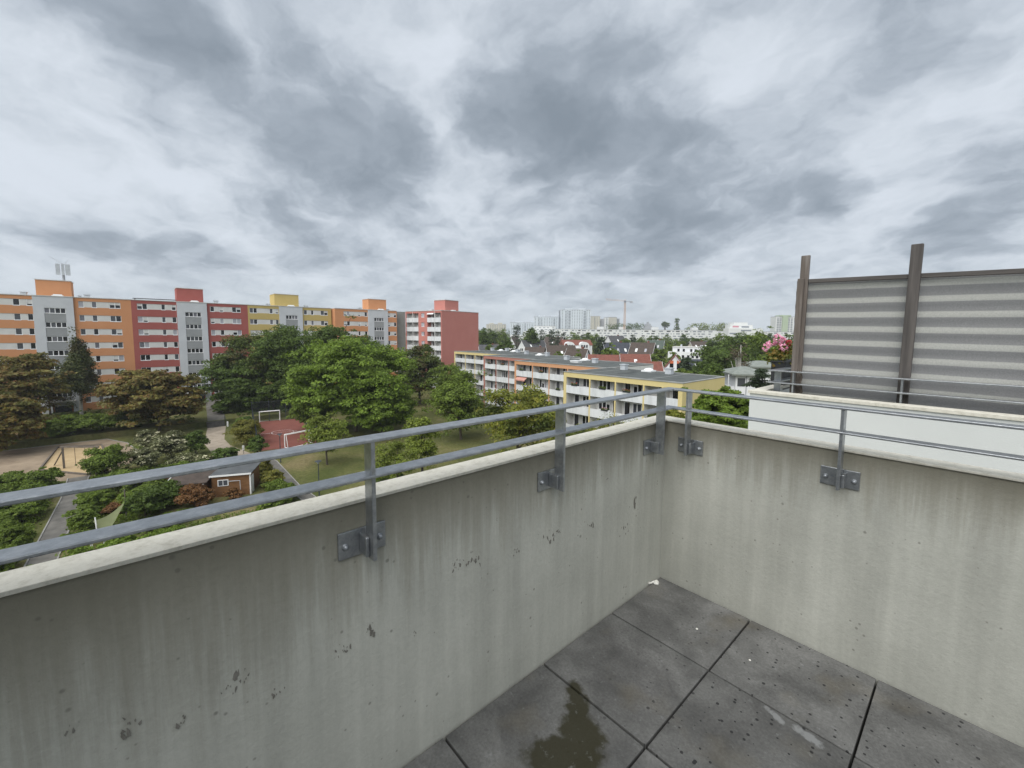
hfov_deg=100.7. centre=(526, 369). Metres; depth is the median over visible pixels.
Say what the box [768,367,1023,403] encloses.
railing
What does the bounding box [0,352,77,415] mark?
chestnut tree
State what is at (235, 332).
window
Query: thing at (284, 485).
shrub
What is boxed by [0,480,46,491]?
shrub
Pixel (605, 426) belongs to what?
young tree
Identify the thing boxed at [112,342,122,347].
window
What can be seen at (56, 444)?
kerb
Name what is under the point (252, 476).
door
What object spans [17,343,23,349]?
window
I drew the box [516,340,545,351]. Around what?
house
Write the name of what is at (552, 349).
house
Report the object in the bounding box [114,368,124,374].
window
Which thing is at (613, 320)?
tower block
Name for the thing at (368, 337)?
leafy tree
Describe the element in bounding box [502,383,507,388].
window
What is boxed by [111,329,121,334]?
window
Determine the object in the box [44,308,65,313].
window
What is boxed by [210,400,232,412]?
shrub
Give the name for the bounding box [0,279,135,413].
apartment block
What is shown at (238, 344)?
leafy tree
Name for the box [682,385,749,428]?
leafy tree
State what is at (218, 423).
garden steps
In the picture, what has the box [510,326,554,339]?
terrace building
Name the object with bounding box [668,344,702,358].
apartment house
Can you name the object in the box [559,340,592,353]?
apartment house
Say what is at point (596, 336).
leafy tree
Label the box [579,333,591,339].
leafy tree
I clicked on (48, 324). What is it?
window
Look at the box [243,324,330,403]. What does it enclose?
leafy tree
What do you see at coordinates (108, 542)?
ivy bush
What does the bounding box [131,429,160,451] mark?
shrub
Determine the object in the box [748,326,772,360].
leafy tree
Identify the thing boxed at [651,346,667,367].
leafy tree
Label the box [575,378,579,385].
balcony door
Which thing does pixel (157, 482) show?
shrub
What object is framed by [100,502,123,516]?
maple bush
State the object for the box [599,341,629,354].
house
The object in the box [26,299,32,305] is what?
window
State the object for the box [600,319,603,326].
tower block
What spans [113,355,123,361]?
window
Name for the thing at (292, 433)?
football goal
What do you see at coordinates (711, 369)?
leafy tree
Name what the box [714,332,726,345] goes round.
leafy tree
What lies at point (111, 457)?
shrub
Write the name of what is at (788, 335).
leafy tree
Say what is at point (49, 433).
shrub
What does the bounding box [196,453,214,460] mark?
shrub
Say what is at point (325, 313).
window
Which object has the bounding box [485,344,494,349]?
leafy tree
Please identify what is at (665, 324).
leafy tree
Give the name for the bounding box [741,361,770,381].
villa
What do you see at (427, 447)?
young tree
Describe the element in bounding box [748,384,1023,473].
neighbour wall
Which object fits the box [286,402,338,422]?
leafy tree
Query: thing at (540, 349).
house
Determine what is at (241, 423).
shrub
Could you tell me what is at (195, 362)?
window
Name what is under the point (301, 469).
ground
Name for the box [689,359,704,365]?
house
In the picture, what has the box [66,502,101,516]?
shrub
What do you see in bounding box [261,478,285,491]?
shrub
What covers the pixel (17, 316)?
window
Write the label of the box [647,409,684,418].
leafy tree
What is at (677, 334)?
long block
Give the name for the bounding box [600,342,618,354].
leafy tree
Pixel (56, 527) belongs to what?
garden path
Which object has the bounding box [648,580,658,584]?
crumpled paper
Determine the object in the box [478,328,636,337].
distant wood
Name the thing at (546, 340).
house
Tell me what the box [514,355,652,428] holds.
block
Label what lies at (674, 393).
balcony door
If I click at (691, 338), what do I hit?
leafy tree
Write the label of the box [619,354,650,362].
house
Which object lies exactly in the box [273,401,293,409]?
shrub
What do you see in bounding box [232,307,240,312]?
window
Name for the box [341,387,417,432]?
leafy tree
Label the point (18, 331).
window
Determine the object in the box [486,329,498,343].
leafy tree
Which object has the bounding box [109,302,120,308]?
window
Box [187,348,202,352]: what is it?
window
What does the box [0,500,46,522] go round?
shrub
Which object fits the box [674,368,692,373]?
leafy tree
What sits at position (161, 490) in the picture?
shrub
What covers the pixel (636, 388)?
window
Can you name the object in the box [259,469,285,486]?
shrub
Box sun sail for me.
[93,489,126,541]
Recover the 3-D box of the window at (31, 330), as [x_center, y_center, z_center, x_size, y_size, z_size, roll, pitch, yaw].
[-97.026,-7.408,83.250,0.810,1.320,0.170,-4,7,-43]
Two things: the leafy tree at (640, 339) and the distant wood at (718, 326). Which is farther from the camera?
the distant wood at (718, 326)
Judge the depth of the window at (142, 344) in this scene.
94.59 m
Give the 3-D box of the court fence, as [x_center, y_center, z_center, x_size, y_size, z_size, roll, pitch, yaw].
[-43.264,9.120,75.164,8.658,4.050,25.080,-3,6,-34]
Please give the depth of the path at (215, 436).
69.79 m
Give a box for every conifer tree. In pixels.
[512,325,520,349]
[539,330,544,339]
[548,329,554,344]
[554,331,561,344]
[594,336,605,353]
[630,335,635,341]
[678,357,692,370]
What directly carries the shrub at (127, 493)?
on the ground at (301, 469)
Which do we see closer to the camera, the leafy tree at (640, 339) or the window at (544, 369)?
the window at (544, 369)
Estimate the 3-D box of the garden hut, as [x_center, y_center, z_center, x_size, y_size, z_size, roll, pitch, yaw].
[-34.345,12.381,46.862,7.710,2.631,4.700,-1,5,-19]
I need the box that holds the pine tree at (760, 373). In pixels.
[741,368,770,387]
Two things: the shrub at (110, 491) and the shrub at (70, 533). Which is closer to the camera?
the shrub at (70, 533)
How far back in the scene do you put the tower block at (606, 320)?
900.95 m
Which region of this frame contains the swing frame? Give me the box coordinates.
[54,446,98,468]
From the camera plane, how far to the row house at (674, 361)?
101.18 m
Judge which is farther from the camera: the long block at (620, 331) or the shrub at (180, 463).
the long block at (620, 331)
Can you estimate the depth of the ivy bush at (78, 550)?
32.41 m
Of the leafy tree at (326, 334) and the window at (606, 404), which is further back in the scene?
the leafy tree at (326, 334)
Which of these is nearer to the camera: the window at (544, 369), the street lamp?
the street lamp
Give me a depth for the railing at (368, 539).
1.23 m
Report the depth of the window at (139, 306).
93.85 m
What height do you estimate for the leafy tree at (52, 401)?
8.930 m
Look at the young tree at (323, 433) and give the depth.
56.06 m
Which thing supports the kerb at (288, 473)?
on the ground at (301, 469)
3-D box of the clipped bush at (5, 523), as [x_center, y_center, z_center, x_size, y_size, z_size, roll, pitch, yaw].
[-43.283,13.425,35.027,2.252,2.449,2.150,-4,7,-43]
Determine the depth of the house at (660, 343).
208.19 m
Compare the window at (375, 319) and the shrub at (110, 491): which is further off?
the window at (375, 319)
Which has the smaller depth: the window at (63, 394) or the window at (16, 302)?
the window at (16, 302)
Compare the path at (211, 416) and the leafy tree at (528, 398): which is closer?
the leafy tree at (528, 398)
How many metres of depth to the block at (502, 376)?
96.00 m
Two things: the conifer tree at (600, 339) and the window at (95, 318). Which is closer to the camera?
the window at (95, 318)
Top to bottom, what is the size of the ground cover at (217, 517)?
1.234 m
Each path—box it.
[26,475,88,565]
[205,426,250,455]
[206,400,223,420]
[270,460,313,499]
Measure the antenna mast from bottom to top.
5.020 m
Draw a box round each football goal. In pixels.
[259,410,279,421]
[284,430,310,447]
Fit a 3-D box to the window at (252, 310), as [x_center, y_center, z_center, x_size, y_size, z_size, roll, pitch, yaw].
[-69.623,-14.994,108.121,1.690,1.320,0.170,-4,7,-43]
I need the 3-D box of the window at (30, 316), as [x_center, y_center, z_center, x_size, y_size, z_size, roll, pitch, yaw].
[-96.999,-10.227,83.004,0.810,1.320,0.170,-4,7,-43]
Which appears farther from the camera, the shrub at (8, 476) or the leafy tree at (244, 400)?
the leafy tree at (244, 400)
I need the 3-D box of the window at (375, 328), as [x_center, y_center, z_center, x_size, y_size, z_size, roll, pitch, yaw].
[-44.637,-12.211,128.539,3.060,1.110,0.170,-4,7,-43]
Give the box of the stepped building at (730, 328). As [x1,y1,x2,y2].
[723,322,762,338]
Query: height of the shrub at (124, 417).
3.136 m
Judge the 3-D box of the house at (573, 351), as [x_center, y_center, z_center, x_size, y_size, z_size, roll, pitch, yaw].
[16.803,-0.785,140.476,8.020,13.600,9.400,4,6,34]
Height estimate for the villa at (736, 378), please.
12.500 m
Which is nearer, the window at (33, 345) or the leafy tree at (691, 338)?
the window at (33, 345)
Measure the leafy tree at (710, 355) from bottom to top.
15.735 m
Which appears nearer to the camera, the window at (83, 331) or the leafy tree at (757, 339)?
the window at (83, 331)
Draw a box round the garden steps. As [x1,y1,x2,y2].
[206,415,226,427]
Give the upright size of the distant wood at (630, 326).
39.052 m
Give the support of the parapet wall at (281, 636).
on the building mass
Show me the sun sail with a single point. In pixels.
(108, 520)
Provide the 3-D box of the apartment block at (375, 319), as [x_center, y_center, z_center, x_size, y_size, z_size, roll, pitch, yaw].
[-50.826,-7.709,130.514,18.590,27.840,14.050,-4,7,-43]
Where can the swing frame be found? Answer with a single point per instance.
(62, 453)
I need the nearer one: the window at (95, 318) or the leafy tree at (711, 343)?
the window at (95, 318)
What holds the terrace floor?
on the building mass
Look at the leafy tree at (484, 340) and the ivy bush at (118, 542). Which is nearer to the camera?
the ivy bush at (118, 542)
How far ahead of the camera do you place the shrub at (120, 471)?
47.37 m
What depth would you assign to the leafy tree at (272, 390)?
88.08 m
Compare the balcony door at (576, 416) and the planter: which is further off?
the balcony door at (576, 416)
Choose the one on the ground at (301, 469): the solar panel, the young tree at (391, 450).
the young tree at (391, 450)
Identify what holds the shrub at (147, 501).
on the ground at (301, 469)
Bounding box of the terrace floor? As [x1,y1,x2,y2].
[403,577,1023,767]
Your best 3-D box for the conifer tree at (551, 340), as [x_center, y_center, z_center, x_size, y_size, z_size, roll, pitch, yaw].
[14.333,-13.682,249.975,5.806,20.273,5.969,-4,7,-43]
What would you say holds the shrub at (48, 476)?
on the ground at (301, 469)
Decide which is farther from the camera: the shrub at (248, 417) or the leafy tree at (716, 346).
the leafy tree at (716, 346)
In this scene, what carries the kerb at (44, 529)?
on the ground at (301, 469)
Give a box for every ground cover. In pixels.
[0,480,63,572]
[10,408,202,440]
[55,507,266,558]
[84,454,261,529]
[230,397,287,415]
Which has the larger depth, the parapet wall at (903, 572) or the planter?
the planter
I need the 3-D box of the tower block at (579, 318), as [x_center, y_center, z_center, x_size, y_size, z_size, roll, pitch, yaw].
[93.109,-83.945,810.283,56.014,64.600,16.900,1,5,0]
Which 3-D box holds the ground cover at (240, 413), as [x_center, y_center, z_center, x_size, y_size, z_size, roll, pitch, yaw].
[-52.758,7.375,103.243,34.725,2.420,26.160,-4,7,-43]
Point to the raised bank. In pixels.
(199, 421)
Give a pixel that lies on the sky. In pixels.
(508, 161)
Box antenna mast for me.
[49,256,70,279]
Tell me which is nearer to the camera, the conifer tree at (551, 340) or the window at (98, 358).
the window at (98, 358)
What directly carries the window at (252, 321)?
in the apartment block at (284, 309)
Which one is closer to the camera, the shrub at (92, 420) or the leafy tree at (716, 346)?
the shrub at (92, 420)
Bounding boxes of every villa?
[722,366,769,395]
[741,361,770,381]
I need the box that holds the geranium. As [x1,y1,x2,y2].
[762,333,792,366]
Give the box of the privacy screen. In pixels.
[789,243,1023,414]
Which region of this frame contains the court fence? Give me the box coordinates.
[251,400,319,434]
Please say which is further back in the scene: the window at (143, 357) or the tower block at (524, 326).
the tower block at (524, 326)
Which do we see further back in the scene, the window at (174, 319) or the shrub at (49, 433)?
the window at (174, 319)
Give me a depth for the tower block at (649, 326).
902.42 m
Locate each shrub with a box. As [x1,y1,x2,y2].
[0,470,24,489]
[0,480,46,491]
[0,490,15,510]
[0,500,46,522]
[0,545,18,569]
[6,466,64,485]
[13,498,49,507]
[37,419,78,436]
[38,410,121,431]
[58,529,89,536]
[61,508,99,530]
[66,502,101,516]
[71,411,125,433]
[72,491,111,506]
[75,443,142,474]
[80,465,105,473]
[95,488,117,496]
[103,468,143,485]
[116,485,149,503]
[118,411,155,427]
[118,490,165,517]
[119,469,165,491]
[124,447,163,466]
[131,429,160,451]
[142,479,166,485]
[142,479,184,505]
[144,485,182,511]
[147,429,188,458]
[164,452,206,464]
[165,461,189,478]
[181,430,210,453]
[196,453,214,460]
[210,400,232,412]
[210,447,239,458]
[222,419,261,437]
[230,418,248,425]
[230,419,264,446]
[237,395,271,412]
[239,416,252,419]
[245,435,269,452]
[256,498,291,509]
[259,460,272,474]
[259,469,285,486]
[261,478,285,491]
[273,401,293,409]
[276,482,296,498]
[364,473,404,483]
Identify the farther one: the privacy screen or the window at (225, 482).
the window at (225, 482)
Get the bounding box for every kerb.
[4,439,103,450]
[23,499,60,566]
[277,461,299,484]
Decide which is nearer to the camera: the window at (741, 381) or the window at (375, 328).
the window at (741, 381)
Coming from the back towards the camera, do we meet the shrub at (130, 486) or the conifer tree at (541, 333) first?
the conifer tree at (541, 333)
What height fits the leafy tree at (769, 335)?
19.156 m
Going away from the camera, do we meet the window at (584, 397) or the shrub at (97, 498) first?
the shrub at (97, 498)
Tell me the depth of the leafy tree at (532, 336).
228.48 m
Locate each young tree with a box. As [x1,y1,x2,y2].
[298,411,351,464]
[375,440,422,478]
[401,415,442,471]
[591,409,637,429]
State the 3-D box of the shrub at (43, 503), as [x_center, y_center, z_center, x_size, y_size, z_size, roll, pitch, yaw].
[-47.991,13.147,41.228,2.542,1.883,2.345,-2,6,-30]
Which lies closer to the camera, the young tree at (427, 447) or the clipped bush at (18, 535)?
the clipped bush at (18, 535)
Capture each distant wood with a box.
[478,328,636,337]
[507,336,792,353]
[606,322,646,329]
[684,323,725,330]
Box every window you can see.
[12,298,19,305]
[14,313,20,319]
[15,328,22,334]
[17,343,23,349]
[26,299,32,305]
[28,314,33,320]
[29,328,34,334]
[30,343,35,349]
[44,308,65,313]
[45,322,66,327]
[46,336,67,341]
[48,350,68,355]
[52,393,72,396]
[78,301,83,307]
[79,315,84,320]
[80,329,85,334]
[91,302,96,307]
[92,315,97,321]
[94,329,98,334]
[95,342,99,348]
[96,356,100,361]
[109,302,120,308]
[110,316,121,321]
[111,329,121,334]
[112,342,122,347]
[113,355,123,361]
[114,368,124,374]
[137,303,147,309]
[138,316,147,322]
[139,329,148,334]
[139,342,149,347]
[140,355,150,360]
[172,317,176,322]
[185,312,200,316]
[186,324,201,328]
[186,336,202,340]
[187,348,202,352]
[188,360,203,364]
[217,479,228,486]
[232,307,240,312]
[232,319,240,323]
[233,330,241,334]
[249,308,256,312]
[250,319,257,323]
[286,315,297,319]
[321,311,327,315]
[321,321,327,325]
[374,318,383,321]
[374,327,383,330]
[502,371,507,377]
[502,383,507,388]
[539,379,546,388]
[540,366,546,372]
[582,396,588,407]
[582,415,587,423]
[583,379,588,387]
[598,401,610,411]
[599,380,610,389]
[632,403,641,416]
[633,384,642,392]
[737,378,744,385]
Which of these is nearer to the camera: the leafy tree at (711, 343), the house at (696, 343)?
the leafy tree at (711, 343)
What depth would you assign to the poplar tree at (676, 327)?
598.66 m
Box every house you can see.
[478,343,497,349]
[509,336,519,349]
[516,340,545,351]
[524,346,544,352]
[544,336,563,344]
[544,344,575,354]
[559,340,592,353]
[564,347,589,357]
[587,354,619,361]
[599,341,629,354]
[604,335,624,342]
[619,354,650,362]
[628,341,656,360]
[635,361,663,370]
[647,339,665,361]
[664,354,680,370]
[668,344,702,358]
[687,340,706,346]
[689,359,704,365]
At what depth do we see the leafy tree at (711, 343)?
169.69 m
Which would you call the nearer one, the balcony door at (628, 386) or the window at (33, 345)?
the balcony door at (628, 386)
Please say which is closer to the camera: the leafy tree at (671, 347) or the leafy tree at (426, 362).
the leafy tree at (426, 362)
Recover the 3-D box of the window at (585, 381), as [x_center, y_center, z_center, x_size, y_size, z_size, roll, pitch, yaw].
[8.461,1.762,58.206,0.170,1.570,1.960,-4,7,-43]
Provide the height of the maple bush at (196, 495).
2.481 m
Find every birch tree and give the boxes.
[52,327,102,414]
[726,342,751,367]
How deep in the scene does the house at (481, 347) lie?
198.26 m
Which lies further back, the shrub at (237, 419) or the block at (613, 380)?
the shrub at (237, 419)
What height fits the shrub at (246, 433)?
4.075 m
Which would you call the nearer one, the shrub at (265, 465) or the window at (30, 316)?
the shrub at (265, 465)
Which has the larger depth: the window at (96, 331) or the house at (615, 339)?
the house at (615, 339)
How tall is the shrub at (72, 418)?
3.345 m
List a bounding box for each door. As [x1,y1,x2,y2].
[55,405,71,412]
[251,473,253,491]
[574,394,579,401]
[574,414,578,424]
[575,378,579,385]
[624,401,630,413]
[625,383,630,392]
[672,391,677,398]
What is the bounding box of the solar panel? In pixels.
[132,298,175,300]
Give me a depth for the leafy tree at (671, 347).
199.02 m
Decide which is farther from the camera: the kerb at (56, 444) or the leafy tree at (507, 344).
the leafy tree at (507, 344)
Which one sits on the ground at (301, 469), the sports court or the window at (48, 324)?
the sports court
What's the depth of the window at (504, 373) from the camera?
95.42 m
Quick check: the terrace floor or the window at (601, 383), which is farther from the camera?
the window at (601, 383)
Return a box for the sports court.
[259,419,315,450]
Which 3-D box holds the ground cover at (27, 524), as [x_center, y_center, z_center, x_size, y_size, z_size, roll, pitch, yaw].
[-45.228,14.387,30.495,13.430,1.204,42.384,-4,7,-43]
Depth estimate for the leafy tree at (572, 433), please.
37.12 m
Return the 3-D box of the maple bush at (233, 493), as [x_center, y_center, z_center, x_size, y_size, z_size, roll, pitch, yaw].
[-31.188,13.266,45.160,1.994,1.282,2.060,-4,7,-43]
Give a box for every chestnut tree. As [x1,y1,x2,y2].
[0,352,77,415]
[0,389,60,451]
[92,368,207,430]
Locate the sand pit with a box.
[38,444,103,474]
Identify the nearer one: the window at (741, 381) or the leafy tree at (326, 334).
the window at (741, 381)
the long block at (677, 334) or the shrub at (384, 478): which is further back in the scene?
the long block at (677, 334)
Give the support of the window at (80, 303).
in the apartment block at (47, 315)
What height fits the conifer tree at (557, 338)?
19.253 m
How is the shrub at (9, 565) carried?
on the ground at (301, 469)
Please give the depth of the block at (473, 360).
114.04 m
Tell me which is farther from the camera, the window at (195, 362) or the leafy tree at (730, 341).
the leafy tree at (730, 341)
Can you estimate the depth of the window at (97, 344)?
89.58 m
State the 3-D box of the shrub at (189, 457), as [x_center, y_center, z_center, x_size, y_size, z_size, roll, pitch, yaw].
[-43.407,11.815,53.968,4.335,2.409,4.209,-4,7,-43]
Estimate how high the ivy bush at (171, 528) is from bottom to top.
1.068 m
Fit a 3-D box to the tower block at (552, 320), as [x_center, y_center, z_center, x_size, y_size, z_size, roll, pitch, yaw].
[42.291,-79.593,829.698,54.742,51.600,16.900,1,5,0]
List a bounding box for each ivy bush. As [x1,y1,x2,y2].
[61,545,93,557]
[96,533,149,548]
[100,540,133,548]
[147,524,185,535]
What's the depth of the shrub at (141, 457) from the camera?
54.20 m
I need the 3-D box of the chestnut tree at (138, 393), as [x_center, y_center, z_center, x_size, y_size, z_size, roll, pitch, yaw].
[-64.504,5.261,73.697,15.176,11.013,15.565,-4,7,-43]
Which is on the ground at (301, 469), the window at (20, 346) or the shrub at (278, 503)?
the shrub at (278, 503)
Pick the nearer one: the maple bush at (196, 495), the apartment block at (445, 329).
the maple bush at (196, 495)
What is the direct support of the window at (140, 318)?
in the apartment block at (186, 330)
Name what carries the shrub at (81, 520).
on the ground at (301, 469)
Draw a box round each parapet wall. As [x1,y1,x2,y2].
[0,416,674,767]
[660,417,1023,747]
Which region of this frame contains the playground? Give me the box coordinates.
[0,439,135,480]
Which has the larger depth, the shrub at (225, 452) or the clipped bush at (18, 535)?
the shrub at (225, 452)
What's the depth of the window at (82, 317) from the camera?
87.80 m
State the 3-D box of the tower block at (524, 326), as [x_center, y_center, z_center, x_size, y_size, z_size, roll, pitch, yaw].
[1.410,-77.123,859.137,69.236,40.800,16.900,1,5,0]
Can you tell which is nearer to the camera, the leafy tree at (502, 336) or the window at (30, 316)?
the window at (30, 316)
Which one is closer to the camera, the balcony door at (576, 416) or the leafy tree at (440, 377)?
the balcony door at (576, 416)
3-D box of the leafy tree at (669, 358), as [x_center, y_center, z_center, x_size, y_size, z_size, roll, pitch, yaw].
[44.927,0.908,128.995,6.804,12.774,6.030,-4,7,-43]
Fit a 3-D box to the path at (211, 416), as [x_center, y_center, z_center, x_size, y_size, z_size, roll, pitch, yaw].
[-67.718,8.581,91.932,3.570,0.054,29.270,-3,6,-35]
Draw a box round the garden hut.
[170,462,260,503]
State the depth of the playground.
59.53 m
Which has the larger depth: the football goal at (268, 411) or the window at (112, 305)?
the window at (112, 305)
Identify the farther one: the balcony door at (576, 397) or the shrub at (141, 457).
the balcony door at (576, 397)
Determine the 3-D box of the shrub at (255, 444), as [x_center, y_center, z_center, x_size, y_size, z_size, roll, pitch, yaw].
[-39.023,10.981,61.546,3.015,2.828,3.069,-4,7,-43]
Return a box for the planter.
[770,359,791,389]
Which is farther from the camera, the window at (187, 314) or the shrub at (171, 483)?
the window at (187, 314)
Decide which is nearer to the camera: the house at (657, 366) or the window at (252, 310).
the house at (657, 366)
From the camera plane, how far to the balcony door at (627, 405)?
53.87 m
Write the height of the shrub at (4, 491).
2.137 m
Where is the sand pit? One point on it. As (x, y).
(70, 455)
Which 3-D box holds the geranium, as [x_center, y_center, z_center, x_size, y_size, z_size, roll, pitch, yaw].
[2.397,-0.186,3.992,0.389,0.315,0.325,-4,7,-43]
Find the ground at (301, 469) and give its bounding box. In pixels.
[1,333,667,570]
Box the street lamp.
[315,460,320,495]
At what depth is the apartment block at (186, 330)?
99.04 m
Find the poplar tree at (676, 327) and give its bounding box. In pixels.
[673,318,679,329]
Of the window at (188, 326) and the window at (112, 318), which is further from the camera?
the window at (188, 326)
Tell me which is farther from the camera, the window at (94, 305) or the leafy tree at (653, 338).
the leafy tree at (653, 338)
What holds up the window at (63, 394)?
in the apartment block at (47, 315)
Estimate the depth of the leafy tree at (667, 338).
329.11 m
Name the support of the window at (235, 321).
in the apartment block at (186, 330)
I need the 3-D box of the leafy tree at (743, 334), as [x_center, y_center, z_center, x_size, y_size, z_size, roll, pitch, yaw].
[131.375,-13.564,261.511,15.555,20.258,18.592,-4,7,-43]
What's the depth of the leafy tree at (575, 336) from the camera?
319.27 m
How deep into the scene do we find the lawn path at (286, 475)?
52.14 m
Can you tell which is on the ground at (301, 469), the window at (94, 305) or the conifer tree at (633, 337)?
the conifer tree at (633, 337)
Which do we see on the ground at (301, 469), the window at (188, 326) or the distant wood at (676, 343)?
the distant wood at (676, 343)
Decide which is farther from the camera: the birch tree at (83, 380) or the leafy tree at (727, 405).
the birch tree at (83, 380)
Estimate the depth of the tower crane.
498.73 m
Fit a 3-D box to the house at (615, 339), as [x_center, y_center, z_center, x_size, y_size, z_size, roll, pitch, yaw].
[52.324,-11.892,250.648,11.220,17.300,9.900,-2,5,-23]
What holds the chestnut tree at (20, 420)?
on the playground
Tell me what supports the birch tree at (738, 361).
on the ground at (301, 469)
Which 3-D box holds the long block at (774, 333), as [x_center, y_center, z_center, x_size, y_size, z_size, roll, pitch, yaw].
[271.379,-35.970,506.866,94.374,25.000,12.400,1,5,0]
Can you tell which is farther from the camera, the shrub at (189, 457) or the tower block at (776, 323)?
the tower block at (776, 323)
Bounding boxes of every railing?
[0,387,1023,564]
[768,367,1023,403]
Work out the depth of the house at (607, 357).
123.79 m
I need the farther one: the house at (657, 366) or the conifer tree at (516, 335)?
the conifer tree at (516, 335)
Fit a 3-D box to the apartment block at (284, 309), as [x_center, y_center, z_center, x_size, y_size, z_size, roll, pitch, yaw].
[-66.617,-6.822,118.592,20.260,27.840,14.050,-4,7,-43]
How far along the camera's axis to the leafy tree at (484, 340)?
227.36 m
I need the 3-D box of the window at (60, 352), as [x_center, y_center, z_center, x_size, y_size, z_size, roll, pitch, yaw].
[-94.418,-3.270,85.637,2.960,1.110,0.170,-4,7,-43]
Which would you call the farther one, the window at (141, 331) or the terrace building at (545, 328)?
the terrace building at (545, 328)
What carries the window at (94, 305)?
in the apartment block at (47, 315)
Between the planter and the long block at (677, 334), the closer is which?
the planter
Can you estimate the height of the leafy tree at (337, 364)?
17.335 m
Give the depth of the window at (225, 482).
45.80 m
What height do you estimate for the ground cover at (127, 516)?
1.054 m
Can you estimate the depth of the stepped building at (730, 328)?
447.72 m
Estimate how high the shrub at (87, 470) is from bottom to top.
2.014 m
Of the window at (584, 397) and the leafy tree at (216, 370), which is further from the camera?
the leafy tree at (216, 370)
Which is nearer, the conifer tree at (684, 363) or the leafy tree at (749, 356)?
the conifer tree at (684, 363)
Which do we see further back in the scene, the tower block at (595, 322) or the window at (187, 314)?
the tower block at (595, 322)
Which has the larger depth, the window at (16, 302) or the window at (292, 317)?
the window at (292, 317)
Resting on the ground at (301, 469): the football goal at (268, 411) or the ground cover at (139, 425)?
the ground cover at (139, 425)
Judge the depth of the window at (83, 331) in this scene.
88.04 m
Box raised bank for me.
[7,399,299,448]
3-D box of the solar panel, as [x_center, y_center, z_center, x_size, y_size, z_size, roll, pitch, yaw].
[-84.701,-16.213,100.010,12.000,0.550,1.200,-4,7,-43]
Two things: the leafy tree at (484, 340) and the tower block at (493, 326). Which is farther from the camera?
the tower block at (493, 326)
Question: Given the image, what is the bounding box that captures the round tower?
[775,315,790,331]
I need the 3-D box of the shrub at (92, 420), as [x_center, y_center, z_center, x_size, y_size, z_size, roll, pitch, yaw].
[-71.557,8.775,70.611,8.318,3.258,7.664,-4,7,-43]
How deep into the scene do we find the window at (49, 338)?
85.38 m
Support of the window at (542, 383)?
in the block at (549, 380)
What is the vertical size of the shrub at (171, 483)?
2.610 m
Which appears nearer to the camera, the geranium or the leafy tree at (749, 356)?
the geranium
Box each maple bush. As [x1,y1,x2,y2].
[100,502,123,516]
[173,483,216,506]
[222,487,243,498]
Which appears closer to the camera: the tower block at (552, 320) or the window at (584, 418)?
the window at (584, 418)
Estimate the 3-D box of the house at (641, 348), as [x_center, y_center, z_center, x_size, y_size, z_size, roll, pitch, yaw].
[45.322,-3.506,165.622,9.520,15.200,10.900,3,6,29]
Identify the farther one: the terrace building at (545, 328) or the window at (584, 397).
the terrace building at (545, 328)
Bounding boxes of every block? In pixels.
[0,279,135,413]
[131,287,248,400]
[247,293,331,383]
[331,298,397,385]
[397,299,478,389]
[454,348,544,399]
[483,351,580,406]
[486,323,505,333]
[510,321,533,334]
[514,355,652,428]
[534,315,558,328]
[555,327,639,342]
[560,308,590,328]
[563,364,724,429]
[590,316,599,328]
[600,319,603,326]
[604,317,608,328]
[608,317,616,328]
[640,327,716,342]
[642,322,651,329]
[717,331,792,342]
[770,316,793,331]
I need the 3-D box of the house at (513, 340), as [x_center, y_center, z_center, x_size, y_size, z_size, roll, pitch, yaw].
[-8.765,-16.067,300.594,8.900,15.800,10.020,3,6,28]
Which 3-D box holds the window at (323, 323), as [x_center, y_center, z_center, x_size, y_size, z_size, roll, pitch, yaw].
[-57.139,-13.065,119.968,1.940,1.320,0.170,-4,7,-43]
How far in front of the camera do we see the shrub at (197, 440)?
60.73 m
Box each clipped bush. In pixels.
[0,515,19,529]
[0,524,36,546]
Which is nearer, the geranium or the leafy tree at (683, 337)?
the geranium
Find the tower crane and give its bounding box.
[610,299,632,328]
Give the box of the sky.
[0,0,1023,332]
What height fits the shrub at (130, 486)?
2.564 m
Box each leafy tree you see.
[33,374,70,414]
[196,354,264,401]
[210,376,269,409]
[211,329,290,398]
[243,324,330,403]
[255,370,294,407]
[278,335,432,431]
[285,315,356,385]
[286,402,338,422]
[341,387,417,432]
[342,329,386,371]
[395,343,445,403]
[420,363,470,412]
[425,369,491,439]
[472,383,566,452]
[478,327,492,344]
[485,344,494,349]
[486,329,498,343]
[495,338,514,350]
[496,329,507,343]
[521,327,539,344]
[535,423,596,443]
[569,332,579,339]
[574,350,581,358]
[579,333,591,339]
[589,333,601,353]
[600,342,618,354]
[636,337,645,342]
[646,335,657,341]
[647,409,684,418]
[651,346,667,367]
[661,321,670,329]
[663,334,672,353]
[665,339,686,356]
[666,351,680,363]
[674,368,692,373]
[678,334,687,344]
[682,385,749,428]
[685,337,700,342]
[687,363,724,375]
[690,345,747,375]
[705,337,717,351]
[713,336,735,348]
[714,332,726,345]
[717,334,759,357]
[733,331,748,346]
[741,347,757,360]
[743,328,790,360]
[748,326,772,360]
[765,333,782,354]
[765,334,792,360]
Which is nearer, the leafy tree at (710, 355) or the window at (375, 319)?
the leafy tree at (710, 355)
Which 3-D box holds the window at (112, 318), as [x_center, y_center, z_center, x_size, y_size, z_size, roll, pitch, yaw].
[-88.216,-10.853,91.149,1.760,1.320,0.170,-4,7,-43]
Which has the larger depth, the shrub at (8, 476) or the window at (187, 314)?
the window at (187, 314)
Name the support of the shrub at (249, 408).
on the ground at (301, 469)
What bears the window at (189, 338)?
in the apartment block at (186, 330)
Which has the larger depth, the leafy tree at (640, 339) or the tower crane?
the tower crane

